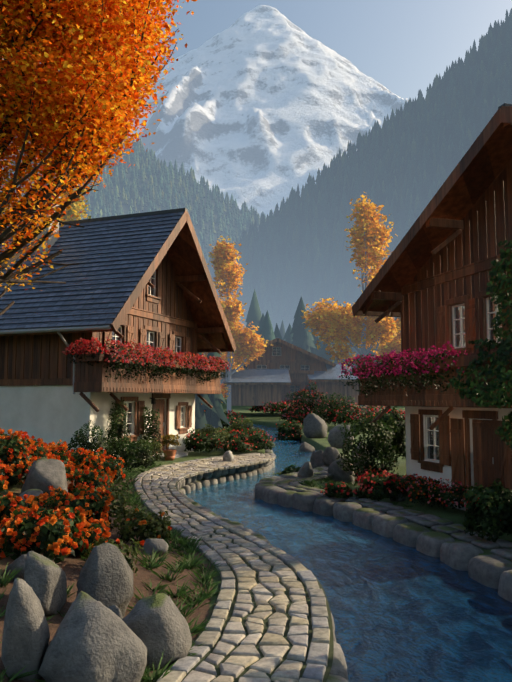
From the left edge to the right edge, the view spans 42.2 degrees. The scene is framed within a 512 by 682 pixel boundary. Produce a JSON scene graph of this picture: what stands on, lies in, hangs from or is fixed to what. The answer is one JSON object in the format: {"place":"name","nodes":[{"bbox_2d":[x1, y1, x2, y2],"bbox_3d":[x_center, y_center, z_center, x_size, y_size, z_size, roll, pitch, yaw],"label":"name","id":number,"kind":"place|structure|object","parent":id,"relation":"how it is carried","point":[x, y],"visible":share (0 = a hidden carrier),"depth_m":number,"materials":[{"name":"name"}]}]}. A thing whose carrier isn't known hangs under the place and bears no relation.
{"place":"outdoors","nodes":[
{"label":"outdoors","id":0,"kind":"place"},
{"bbox_2d":[0,212,231,461],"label":"chalet walls","id":1,"kind":"structure","parent":0,"point":[114,258],"depth_m":22.41,"materials":[{"name":"brown wood"}]},
{"bbox_2d":[1,146,258,265],"bbox_3d":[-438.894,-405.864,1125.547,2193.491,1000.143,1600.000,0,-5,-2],"label":"valley side","id":2,"kind":"structure","parent":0,"point":[126,207],"depth_m":1288.26,"materials":[{"name":"green plant"}]},
{"bbox_2d":[0,137,265,262],"bbox_3d":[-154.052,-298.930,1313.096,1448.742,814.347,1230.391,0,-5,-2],"label":"forested mountainside","id":3,"kind":"structure","parent":2,"relation":"on","point":[148,191],"depth_m":1291.61,"materials":[{"name":"green plant"}]},
{"bbox_2d":[133,453,333,681],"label":"cobble path","id":4,"kind":"structure","parent":0,"point":[274,645],"depth_m":7.12,"materials":[{"name":"stone"}]},
{"bbox_2d":[0,386,511,681],"bbox_3d":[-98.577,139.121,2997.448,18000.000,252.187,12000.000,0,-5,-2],"label":"ground","id":5,"kind":"structure","parent":0,"point":[70,565],"depth_m":9.03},
{"bbox_2d":[59,187,91,221],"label":"yellow tree behind house","id":6,"kind":"object","parent":5,"relation":"on","point":[76,207],"depth_m":47.37,"materials":[{"name":"yellow plant"}]},
{"bbox_2d":[0,0,197,291],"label":"maple","id":7,"kind":"object","parent":5,"relation":"on","point":[74,57],"depth_m":11.26,"materials":[{"name":"orange plant"}]},
{"bbox_2d":[0,233,49,315],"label":"tree branches","id":8,"kind":"object","parent":7,"relation":"attached to","point":[4,310],"visible":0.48,"depth_m":15.33,"materials":[{"name":"brown wood"}]},
{"bbox_2d":[0,184,235,452],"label":"timber trim","id":9,"kind":"structure","parent":5,"relation":"on","point":[88,378],"depth_m":23.61,"materials":[{"name":"brown wood"}]},
{"bbox_2d":[163,449,176,460],"bbox_3d":[-3.103,4.099,23.835,0.500,0.370,0.488,0,-5,-2],"label":"terracotta pot","id":10,"kind":"object","parent":5,"relation":"on","point":[170,453],"visible":0.98,"depth_m":23.67,"materials":[{"name":"orange ceramic"}]},
{"bbox_2d":[153,452,187,459],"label":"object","id":11,"kind":"object","parent":5,"relation":"on","point":[177,455],"visible":0.17,"depth_m":25.04,"materials":[{"name":"grey stone"}]},
{"bbox_2d":[1,413,405,681],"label":"boulders","id":12,"kind":"object","parent":5,"relation":"on","point":[99,636],"visible":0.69,"depth_m":5.42,"materials":[{"name":"stone"}]},
{"bbox_2d":[195,352,230,431],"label":"firs","id":13,"kind":"object","parent":5,"relation":"on","point":[214,415],"visible":0.21,"depth_m":40.07,"materials":[{"name":"green plant"}]},
{"bbox_2d":[222,262,247,413],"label":"golden tree branches","id":14,"kind":"object","parent":5,"relation":"on","point":[229,373],"visible":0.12,"depth_m":61.42,"materials":[{"name":"brown wood"}]},
{"bbox_2d":[201,236,273,371],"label":"golden tree leaves","id":15,"kind":"object","parent":14,"relation":"attached to","point":[248,344],"visible":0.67,"depth_m":61.09,"materials":[{"name":"yellow plant"}]},
{"bbox_2d":[0,337,500,558],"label":"flowers","id":16,"kind":"object","parent":5,"relation":"on","point":[55,546],"visible":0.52,"depth_m":15.39,"materials":[{"name":"red plant"}]},
{"bbox_2d":[0,240,511,575],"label":"shrub leaves","id":17,"kind":"object","parent":5,"relation":"on","point":[493,506],"visible":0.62,"depth_m":16.39,"materials":[{"name":"green plant"}]},
{"bbox_2d":[0,425,511,681],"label":"grass tufts","id":18,"kind":"object","parent":5,"relation":"on","point":[206,579],"visible":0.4,"depth_m":7.94,"materials":[{"name":"green plant"}]},
{"bbox_2d":[224,369,290,405],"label":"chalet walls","id":19,"kind":"structure","parent":5,"relation":"on","point":[253,387],"depth_m":62.13,"materials":[{"name":"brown wood"}]},
{"bbox_2d":[226,337,335,401],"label":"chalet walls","id":20,"kind":"structure","parent":5,"relation":"on","point":[299,363],"depth_m":65.89,"materials":[{"name":"brown wood"}]},
{"bbox_2d":[204,289,360,384],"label":"conifer trees","id":21,"kind":"object","parent":5,"relation":"on","point":[254,315],"depth_m":144.62,"materials":[{"name":"green plant"}]},
{"bbox_2d":[257,296,400,362],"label":"conifer trees","id":22,"kind":"object","parent":5,"relation":"on","point":[297,334],"visible":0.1,"depth_m":102.58,"materials":[{"name":"green plant"}]},
{"bbox_2d":[307,363,358,404],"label":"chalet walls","id":23,"kind":"structure","parent":5,"relation":"on","point":[328,382],"depth_m":64.90,"materials":[{"name":"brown wood"}]},
{"bbox_2d":[167,428,511,681],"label":"stream kerb stones","id":24,"kind":"object","parent":5,"relation":"on","point":[492,570],"visible":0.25,"depth_m":13.96,"materials":[{"name":"stone"}]},
{"bbox_2d":[323,202,380,410],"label":"golden tree branches","id":25,"kind":"object","parent":5,"relation":"on","point":[363,351],"visible":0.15,"depth_m":50.24,"materials":[{"name":"brown wood"}]},
{"bbox_2d":[301,192,400,367],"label":"golden tree leaves","id":26,"kind":"object","parent":25,"relation":"attached to","point":[333,319],"visible":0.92,"depth_m":50.23,"materials":[{"name":"plant"}]},
{"bbox_2d":[352,103,511,497],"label":"chalet","id":27,"kind":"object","parent":5,"relation":"on","point":[492,457],"depth_m":16.81,"materials":[{"name":"brown wood"}]},
{"bbox_2d":[449,502,465,510],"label":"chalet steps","id":28,"kind":"structure","parent":5,"relation":"on","point":[464,508],"depth_m":16.14,"materials":[{"name":"grey stone"}]},
{"bbox_2d":[2,0,511,100],"label":"sky","id":29,"kind":"structure","parent":0,"point":[402,45],"materials":[{"name":"blue"}]},
{"bbox_2d":[125,5,407,216],"bbox_3d":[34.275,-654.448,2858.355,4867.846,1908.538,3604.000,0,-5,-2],"label":"snow peak","id":30,"kind":"structure","parent":0,"point":[264,109],"depth_m":2133.26,"materials":[{"name":"white snow"}]},
{"bbox_2d":[186,423,511,681],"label":"stream water","id":31,"kind":"structure","parent":0,"point":[400,612],"depth_m":9.93,"materials":[{"name":"blue liquid"}]},
{"bbox_2d":[226,39,511,394],"bbox_3d":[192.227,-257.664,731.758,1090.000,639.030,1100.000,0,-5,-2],"label":"valley side","id":32,"kind":"structure","parent":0,"point":[450,169],"depth_m":822.22,"materials":[{"name":"green plant"}]},
{"bbox_2d":[208,8,511,332],"bbox_3d":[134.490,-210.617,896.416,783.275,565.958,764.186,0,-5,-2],"label":"forested mountainside","id":33,"kind":"structure","parent":32,"relation":"on","point":[388,169],"depth_m":822.90,"materials":[{"name":"green plant"}]},
{"bbox_2d":[359,123,511,501],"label":"chalet walls","id":34,"kind":"structure","parent":0,"point":[484,175],"depth_m":17.11,"materials":[{"name":"brown wood"}]},
{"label":"golden tree branches","id":35,"kind":"object","parent":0,"visible":0},
{"bbox_2d":[373,317,400,360],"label":"golden tree leaves","id":36,"kind":"object","parent":35,"relation":"on","point":[395,344],"visible":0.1,"depth_m":57.13,"materials":[{"name":"plant"}]},
{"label":"small orange tree branches","id":37,"kind":"object","parent":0,"visible":0},
{"bbox_2d":[201,378,230,411],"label":"autumn tree","id":38,"kind":"object","parent":37,"relation":"on","point":[223,390],"depth_m":46.83,"materials":[{"name":"orange plant"}]}
]}

